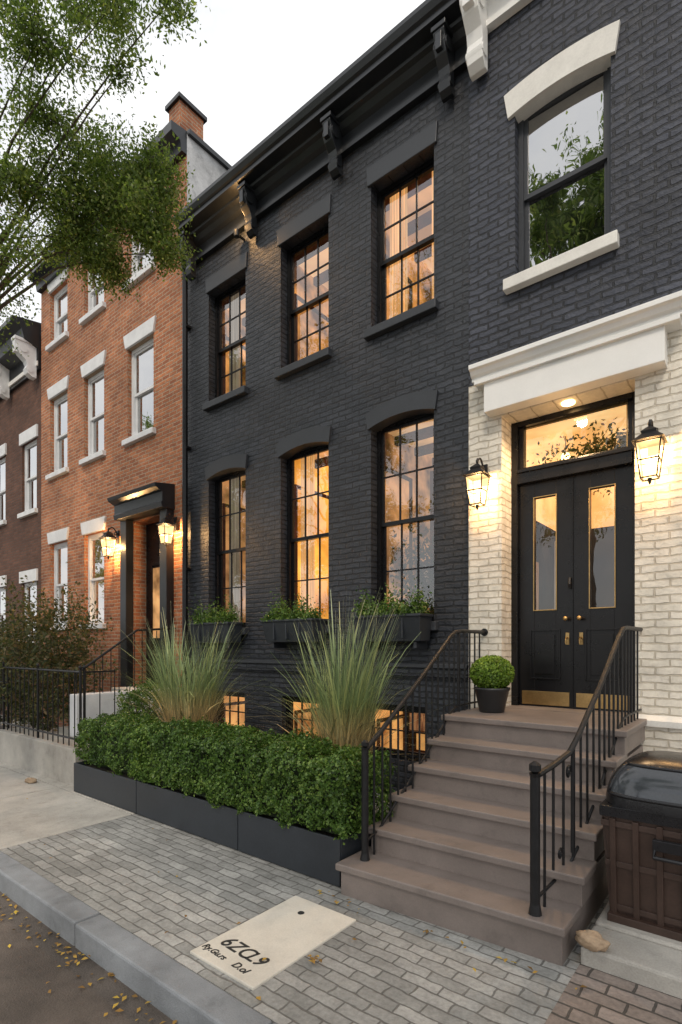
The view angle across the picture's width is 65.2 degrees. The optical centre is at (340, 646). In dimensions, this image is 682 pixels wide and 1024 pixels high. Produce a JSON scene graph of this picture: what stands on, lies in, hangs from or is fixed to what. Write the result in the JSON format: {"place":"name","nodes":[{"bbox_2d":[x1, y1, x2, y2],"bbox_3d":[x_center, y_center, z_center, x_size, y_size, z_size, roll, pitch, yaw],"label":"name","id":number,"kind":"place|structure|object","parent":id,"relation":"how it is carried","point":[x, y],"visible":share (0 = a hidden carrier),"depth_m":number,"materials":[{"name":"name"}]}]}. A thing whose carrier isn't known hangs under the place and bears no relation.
{"place":"outdoors","nodes":[
{"label":"outdoors","id":0,"kind":"place"},
{"bbox_2d":[0,761,135,848],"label":"concrete pavement","id":1,"kind":"structure","parent":0,"point":[45,810],"depth_m":5.68,"materials":[{"name":"grey concrete"}]},
{"bbox_2d":[0,614,32,721],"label":"flowering shrub","id":2,"kind":"object","parent":1,"relation":"on","point":[6,666],"visible":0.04,"depth_m":10.20,"materials":[{"name":"green plant"}]},
{"bbox_2d":[25,777,36,783],"bbox_3d":[-3.963,1.711,6.814,0.218,0.081,0.121,0,0,39],"label":"stone","id":3,"kind":"object","parent":1,"relation":"on","point":[30,780],"visible":1,"depth_m":6.76,"materials":[{"name":"beige stone"}]},
{"bbox_2d":[0,575,127,731],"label":"flowering shrub","id":4,"kind":"object","parent":1,"relation":"on","point":[45,656],"visible":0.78,"depth_m":8.63,"materials":[{"name":"green plant"}]},
{"bbox_2d":[0,687,172,785],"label":"neighbour stoop","id":5,"kind":"object","parent":1,"relation":"on","point":[49,758],"visible":0.23,"depth_m":7.60,"materials":[{"name":"concrete"}]},
{"bbox_2d":[0,627,175,747],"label":"iron fence","id":6,"kind":"object","parent":5,"relation":"on","point":[69,671],"visible":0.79,"depth_m":7.58,"materials":[{"name":"black metal"}]},
{"bbox_2d":[74,761,138,812],"bbox_3d":[-2.465,1.560,6.197,1.375,0.340,0.630,0,0,39],"label":"planter trough","id":7,"kind":"object","parent":1,"relation":"on","point":[103,784],"visible":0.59,"depth_m":5.92,"materials":[{"name":"metal"}]},
{"bbox_2d":[72,709,170,777],"bbox_3d":[-2.554,1.074,6.268,1.494,0.691,0.771,0,0,39],"label":"boxwood hedge","id":8,"kind":"object","parent":7,"relation":"on","point":[109,742],"visible":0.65,"depth_m":6.09,"materials":[{"name":"green plant"}]},
{"bbox_2d":[113,676,182,727],"bbox_3d":[-2.669,1.081,7.430,1.036,1.326,1.116,0,0,-13],"label":"garden shrub","id":9,"kind":"object","parent":1,"relation":"on","point":[133,699],"visible":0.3,"depth_m":7.31,"materials":[{"name":"green plant"}]},
{"bbox_2d":[105,597,283,736],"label":"ornamental grass","id":10,"kind":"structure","parent":1,"relation":"on","point":[173,704],"depth_m":6.45,"materials":[{"name":"plant"}]},
{"bbox_2d":[0,892,176,1023],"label":"road","id":11,"kind":"structure","parent":0,"point":[28,969],"depth_m":2.95,"materials":[{"name":"grey asphalt"}]},
{"bbox_2d":[0,0,424,325],"label":"sky","id":12,"kind":"structure","parent":0,"point":[260,61],"materials":[{"name":"white"}]},
{"bbox_2d":[0,715,608,1023],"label":"sidewalk","id":13,"kind":"structure","parent":0,"point":[387,966],"depth_m":3.20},
{"bbox_2d":[0,0,210,361],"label":"street tree","id":14,"kind":"object","parent":13,"relation":"on","point":[117,196],"visible":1,"depth_m":5.57,"materials":[{"name":"green plant"}]},
{"bbox_2d":[137,779,244,849],"bbox_3d":[-1.302,1.560,5.269,1.580,0.340,0.630,0,0,39],"label":"planter trough","id":15,"kind":"object","parent":13,"relation":"on","point":[189,813],"visible":0.56,"depth_m":4.96,"materials":[{"name":"metal"}]},
{"bbox_2d":[128,715,396,844],"bbox_3d":[-0.873,1.056,4.910,3.004,0.720,0.895,0,0,39],"label":"boxwood hedge","id":16,"kind":"object","parent":15,"relation":"in","point":[281,779],"visible":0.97,"depth_m":4.42,"materials":[{"name":"green plant"}]},
{"bbox_2d":[190,896,355,989],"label":"slab","id":17,"kind":"structure","parent":13,"relation":"on","point":[284,935],"depth_m":3.14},
{"bbox_2d":[202,944,225,959],"bbox_3d":[-0.717,1.724,3.012,0.204,0.002,0.055,0,0,42],"label":"inscription","id":18,"kind":"object","parent":17,"relation":"on","point":[215,953],"visible":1,"depth_m":3.02,"materials":[{"name":"black paint"}]},
{"bbox_2d":[221,939,258,957],"bbox_3d":[-0.581,1.724,3.053,0.254,0.002,0.097,0,0,42],"label":"inscription","id":19,"kind":"object","parent":17,"relation":"on","point":[233,950],"visible":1,"depth_m":3.06,"materials":[{"name":"black paint"}]},
{"bbox_2d":[231,962,251,973],"bbox_3d":[-0.536,1.724,2.863,0.119,0.002,0.048,0,0,42],"label":"inscription","id":20,"kind":"object","parent":17,"relation":"on","point":[244,971],"visible":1,"depth_m":2.86,"materials":[{"name":"black paint"}]},
{"bbox_2d":[244,953,269,963],"bbox_3d":[-0.460,1.724,2.943,0.127,0.002,0.090,0,0,42],"label":"inscription","id":21,"kind":"object","parent":17,"relation":"on","point":[260,960],"visible":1,"depth_m":2.93,"materials":[{"name":"black paint"}]},
{"bbox_2d":[0,798,586,1023],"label":"fallen leaves","id":22,"kind":"object","parent":13,"relation":"on","point":[312,960],"visible":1,"depth_m":3.02,"materials":[{"name":"yellow plant"}]},
{"bbox_2d":[238,808,380,886],"bbox_3d":[-0.245,1.560,4.425,1.105,0.340,0.630,0,0,39],"label":"planter trough","id":23,"kind":"object","parent":13,"relation":"on","point":[316,854],"visible":0.45,"depth_m":4.11,"materials":[{"name":"metal"}]},
{"bbox_2d":[263,582,488,766],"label":"ornamental grass","id":24,"kind":"object","parent":13,"relation":"on","point":[349,710],"depth_m":4.61,"materials":[{"name":"plant"}]},
{"bbox_2d":[335,705,646,965],"bbox_3d":[1.432,1.204,4.334,1.570,1.171,2.760,0,0,39],"label":"entry stoop","id":25,"kind":"object","parent":13,"relation":"on","point":[452,845],"visible":0.69,"depth_m":3.69,"materials":[{"name":"brown stone"}]},
{"bbox_2d":[360,629,487,861],"bbox_3d":[0.822,0.666,4.670,0.080,1.708,2.238,0,0,37],"label":"iron stair railing","id":26,"kind":"object","parent":25,"relation":"on","point":[366,745],"visible":0.94,"depth_m":4.35,"materials":[{"name":"black metal"}]},
{"bbox_2d":[469,655,514,712],"bbox_3d":[1.430,0.347,5.062,0.426,0.545,0.420,0,0,39],"label":"potted boxwood","id":27,"kind":"object","parent":25,"relation":"on","point":[491,677],"visible":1,"depth_m":4.94,"materials":[{"name":"plant"}]},
{"bbox_2d":[528,626,642,916],"bbox_3d":[1.865,0.676,3.814,0.105,1.688,2.256,0,0,44],"label":"iron stair railing","id":28,"kind":"object","parent":25,"relation":"on","point":[537,772],"visible":0.98,"depth_m":3.43,"materials":[{"name":"black metal"}]},
{"bbox_2d":[545,964,681,1023],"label":"brown brick pavement","id":29,"kind":"structure","parent":13,"relation":"on","point":[602,997],"depth_m":2.60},
{"bbox_2d":[581,902,681,998],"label":"concrete plinth","id":30,"kind":"structure","parent":13,"relation":"on","point":[646,959],"depth_m":2.84,"materials":[{"name":"grey concrete"}]},
{"bbox_2d":[574,930,610,951],"bbox_3d":[1.369,1.605,2.909,0.183,0.097,0.120,0,0,39],"label":"stone","id":31,"kind":"object","parent":30,"relation":"on","point":[593,940],"visible":1,"depth_m":2.88,"materials":[{"name":"beige stone"}]},
{"bbox_2d":[599,751,681,941],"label":"rubbish bin","id":32,"kind":"object","parent":30,"relation":"on","point":[640,808],"visible":1,"depth_m":3.06,"materials":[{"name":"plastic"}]},
{"label":"ground","id":33,"kind":"structure","parent":0,"visible":0},
{"bbox_2d":[0,315,40,716],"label":"brown brick townhouse","id":34,"kind":"structure","parent":33,"relation":"on","point":[20,466],"depth_m":13.14,"materials":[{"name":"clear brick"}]},
{"bbox_2d":[0,458,4,494],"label":"window frame","id":35,"kind":"structure","parent":34,"relation":"in","point":[2,460],"depth_m":14.14,"materials":[{"name":"white wood"}]},
{"bbox_2d":[0,462,4,520],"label":"window glass","id":36,"kind":"structure","parent":34,"relation":"in","point":[2,466],"depth_m":14.22,"materials":[{"name":"glass"}]},
{"bbox_2d":[0,591,4,631],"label":"window glass","id":37,"kind":"structure","parent":34,"relation":"in","point":[2,606],"depth_m":14.22,"materials":[{"name":"white glass"}]},
{"bbox_2d":[25,440,36,510],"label":"window frame","id":38,"kind":"structure","parent":34,"relation":"in","point":[33,443],"depth_m":13.17,"materials":[{"name":"white wood"}]},
{"bbox_2d":[25,582,36,635],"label":"window frame","id":39,"kind":"structure","parent":34,"relation":"in","point":[26,584],"depth_m":13.17,"materials":[{"name":"white wood"}]},
{"bbox_2d":[28,444,36,508],"bbox_3d":[-7.462,-4.114,12.972,0.674,1.516,0.035,0,0,39],"label":"window glass","id":40,"kind":"structure","parent":34,"relation":"in","point":[32,452],"depth_m":13.03,"materials":[{"name":"glass"}]},
{"bbox_2d":[28,586,36,635],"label":"window glass","id":41,"kind":"structure","parent":34,"relation":"in","point":[30,591],"depth_m":12.99,"materials":[{"name":"white glass"}]},
{"bbox_2d":[27,91,231,726],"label":"red brick townhouse","id":42,"kind":"structure","parent":33,"relation":"on","point":[111,413],"depth_m":10.20,"materials":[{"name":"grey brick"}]},
{"bbox_2d":[54,393,66,470],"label":"window frame","id":43,"kind":"structure","parent":42,"relation":"in","point":[56,438],"depth_m":12.14,"materials":[{"name":"white wood"}]},
{"bbox_2d":[54,284,66,338],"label":"window frame","id":44,"kind":"structure","parent":42,"relation":"in","point":[57,320],"depth_m":12.14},
{"bbox_2d":[54,542,66,624],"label":"window frame","id":45,"kind":"structure","parent":42,"relation":"in","point":[62,545],"depth_m":12.14,"materials":[{"name":"white wood"}]},
{"bbox_2d":[58,400,66,468],"bbox_3d":[-6.192,-4.744,11.959,0.624,1.496,0.035,0,0,39],"label":"window glass","id":46,"kind":"structure","parent":42,"relation":"in","point":[62,408],"depth_m":12.02,"materials":[{"name":"glass"}]},
{"bbox_2d":[58,292,66,334],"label":"window glass","id":47,"kind":"structure","parent":42,"relation":"in","point":[62,301],"depth_m":12.02,"materials":[{"name":"glass"}]},
{"bbox_2d":[58,547,66,620],"bbox_3d":[-6.192,-1.394,11.959,0.624,1.636,0.035,0,0,39],"label":"window glass","id":48,"kind":"structure","parent":42,"relation":"in","point":[62,553],"depth_m":12.02,"materials":[{"name":"glass"}]},
{"bbox_2d":[88,272,102,311],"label":"window frame","id":49,"kind":"structure","parent":42,"relation":"in","point":[90,300],"depth_m":11.16,"materials":[{"name":"white wood"}]},
{"bbox_2d":[88,370,103,455],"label":"window frame","id":50,"kind":"structure","parent":42,"relation":"in","point":[98,376],"depth_m":11.14,"materials":[{"name":"white wood"}]},
{"bbox_2d":[88,532,103,623],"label":"window frame","id":51,"kind":"structure","parent":42,"relation":"in","point":[92,537],"depth_m":11.15,"materials":[{"name":"white wood"}]},
{"bbox_2d":[92,377,103,452],"bbox_3d":[-4.949,-4.744,10.967,0.604,1.496,0.035,0,0,39],"label":"window glass","id":52,"kind":"structure","parent":42,"relation":"in","point":[98,386],"depth_m":11.00,"materials":[{"name":"glass"}]},
{"bbox_2d":[92,273,103,306],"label":"window glass","id":53,"kind":"structure","parent":42,"relation":"in","point":[99,298],"depth_m":11.05,"materials":[{"name":"glass"}]},
{"bbox_2d":[92,539,103,618],"bbox_3d":[-4.949,-1.394,10.967,0.604,1.636,0.035,0,0,39],"label":"window glass","id":54,"kind":"structure","parent":42,"relation":"in","point":[97,557],"depth_m":11.00,"materials":[{"name":"glass"}]},
{"bbox_2d":[98,527,119,559],"bbox_3d":[-4.383,-1.965,10.137,0.265,0.630,0.348,0,0,39],"label":"wall lantern","id":55,"kind":"object","parent":42,"relation":"attached to","point":[108,535],"depth_m":10.10,"materials":[{"name":"metal"}]},
{"bbox_2d":[132,210,152,275],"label":"window frame","id":56,"kind":"structure","parent":42,"relation":"in","point":[134,261],"depth_m":10.09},
{"bbox_2d":[132,338,153,435],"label":"window frame","id":57,"kind":"structure","parent":42,"relation":"in","point":[150,343],"depth_m":10.08,"materials":[{"name":"white wood"}]},
{"bbox_2d":[136,345,153,432],"bbox_3d":[-3.601,-4.744,9.890,0.654,1.496,0.035,0,0,39],"label":"window glass","id":58,"kind":"structure","parent":42,"relation":"in","point":[145,360],"depth_m":9.91,"materials":[{"name":"glass"}]},
{"bbox_2d":[136,240,153,271],"bbox_3d":[-3.601,-7.414,9.890,0.654,0.976,0.035,0,0,39],"label":"window glass","id":59,"kind":"structure","parent":42,"relation":"in","point":[143,262],"depth_m":9.99,"materials":[{"name":"glass"}]},
{"bbox_2d":[146,522,159,685],"bbox_3d":[-3.276,-0.785,9.800,1.050,3.050,0.090,0,0,39],"label":"front door","id":60,"kind":"structure","parent":42,"relation":"in","point":[152,534],"depth_m":9.95,"materials":[{"name":"black paint"}]},
{"bbox_2d":[156,513,176,546],"bbox_3d":[-2.882,-1.944,8.892,0.243,0.578,0.319,0,0,39],"label":"wall lantern","id":61,"kind":"object","parent":42,"relation":"attached to","point":[166,522],"depth_m":8.85,"materials":[{"name":"metal"}]},
{"bbox_2d":[0,851,276,1023],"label":"kerb","id":62,"kind":"structure","parent":33,"relation":"on","point":[169,987],"depth_m":3.04,"materials":[{"name":"concrete"}]},
{"bbox_2d":[174,0,468,792],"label":"dark brick townhouse","id":63,"kind":"structure","parent":33,"relation":"on","point":[325,365],"depth_m":7.01,"materials":[{"name":"black brick"}]},
{"bbox_2d":[182,595,242,647],"bbox_3d":[-1.932,-0.434,8.063,0.950,0.909,0.571,0,0,39],"label":"window planter box","id":64,"kind":"object","parent":63,"relation":"attached to","point":[209,621],"visible":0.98,"depth_m":7.94,"materials":[{"name":"metal"}]},
{"bbox_2d":[215,278,245,397],"bbox_3d":[-1.667,-4.760,8.394,0.878,1.780,0.120,0,0,39],"label":"window frame","id":65,"kind":"structure","parent":63,"relation":"in","point":[219,351],"depth_m":8.57,"materials":[{"name":"black paint"}]},
{"bbox_2d":[215,470,245,627],"bbox_3d":[-1.667,-1.510,8.394,0.878,2.460,0.120,0,0,39],"label":"window frame","id":66,"kind":"structure","parent":63,"relation":"in","point":[219,554],"depth_m":8.61,"materials":[{"name":"black paint"}]},
{"bbox_2d":[216,691,244,726],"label":"window frame","id":67,"kind":"structure","parent":63,"relation":"in","point":[241,694],"depth_m":8.40,"materials":[{"name":"black paint"}]},
{"bbox_2d":[260,586,326,647],"bbox_3d":[-0.650,-0.399,7.071,0.950,0.839,0.498,0,0,39],"label":"window planter box","id":68,"kind":"object","parent":63,"relation":"attached to","point":[277,631],"visible":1,"depth_m":6.96,"materials":[{"name":"metal"}]},
{"bbox_2d":[286,696,317,739],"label":"window frame","id":69,"kind":"structure","parent":63,"relation":"in","point":[291,699],"depth_m":7.55,"materials":[{"name":"black paint"}]},
{"bbox_2d":[287,225,328,364],"bbox_3d":[-0.401,-4.760,7.383,0.878,1.780,0.120,0,0,39],"label":"window frame","id":70,"kind":"structure","parent":63,"relation":"in","point":[322,234],"depth_m":7.52,"materials":[{"name":"black paint"}]},
{"bbox_2d":[287,445,328,624],"bbox_3d":[-0.401,-1.510,7.383,0.878,2.460,0.120,0,0,39],"label":"window frame","id":71,"kind":"structure","parent":63,"relation":"in","point":[291,540],"depth_m":7.59,"materials":[{"name":"black paint"}]},
{"bbox_2d":[352,577,432,647],"bbox_3d":[0.570,-0.380,6.107,0.940,0.801,0.523,0,0,39],"label":"window planter box","id":72,"kind":"object","parent":63,"relation":"attached to","point":[414,622],"visible":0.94,"depth_m":5.96,"materials":[{"name":"metal"}]},
{"bbox_2d":[367,703,424,761],"bbox_3d":[0.701,1.015,6.440,0.898,0.650,0.120,0,0,39],"label":"window frame","id":73,"kind":"structure","parent":63,"relation":"in","point":[394,751],"depth_m":6.36,"materials":[{"name":"black paint"}]},
{"bbox_2d":[377,158,433,323],"bbox_3d":[0.814,-4.760,6.413,0.868,1.780,0.120,0,0,39],"label":"window frame","id":74,"kind":"structure","parent":63,"relation":"in","point":[382,264],"depth_m":6.51,"materials":[{"name":"black paint"}]},
{"bbox_2d":[377,414,433,620],"bbox_3d":[0.814,-1.510,6.413,0.868,2.460,0.120,0,0,39],"label":"window frame","id":75,"kind":"structure","parent":63,"relation":"in","point":[382,571],"depth_m":6.62,"materials":[{"name":"black paint"}]},
{"bbox_2d":[459,0,681,751],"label":"painted brick townhouse","id":76,"kind":"structure","parent":33,"relation":"on","point":[575,288],"depth_m":5.16,"materials":[{"name":"brick"}]},
{"bbox_2d":[462,458,492,509],"bbox_3d":[1.408,-1.663,5.450,0.232,0.552,0.304,0,0,39],"label":"wall lantern","id":77,"kind":"object","parent":76,"relation":"attached to","point":[476,472],"depth_m":5.41,"materials":[{"name":"metal"}]},
{"bbox_2d":[519,476,572,707],"bbox_3d":[2.108,-0.542,5.494,0.536,2.315,0.062,0,0,39],"label":"door leaf","id":78,"kind":"structure","parent":76,"relation":"in","point":[545,660],"depth_m":5.47,"materials":[{"name":"black paint"}]},
{"bbox_2d":[518,67,610,272],"bbox_3d":[2.178,-4.555,5.197,0.878,1.750,0.120,0,0,39],"label":"window frame","id":79,"kind":"structure","parent":76,"relation":"in","point":[524,198],"depth_m":5.25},
{"bbox_2d":[528,75,603,267],"bbox_3d":[2.186,-4.559,5.206,0.704,1.566,0.035,0,0,39],"label":"window glass","id":80,"kind":"structure","parent":76,"relation":"in","point":[567,135],"depth_m":5.20,"materials":[{"name":"clear glass"}]},
{"bbox_2d":[573,465,632,711],"bbox_3d":[2.530,-0.542,5.157,0.536,2.315,0.062,0,0,39],"label":"door leaf","id":81,"kind":"structure","parent":76,"relation":"in","point":[600,626],"depth_m":5.16,"materials":[{"name":"black paint"}]},
{"bbox_2d":[631,419,667,484],"bbox_3d":[2.605,-1.640,4.489,0.239,0.567,0.313,0,0,39],"label":"wall lantern","id":82,"kind":"object","parent":76,"relation":"attached to","point":[651,437],"depth_m":4.45,"materials":[{"name":"metal"}]}
]}

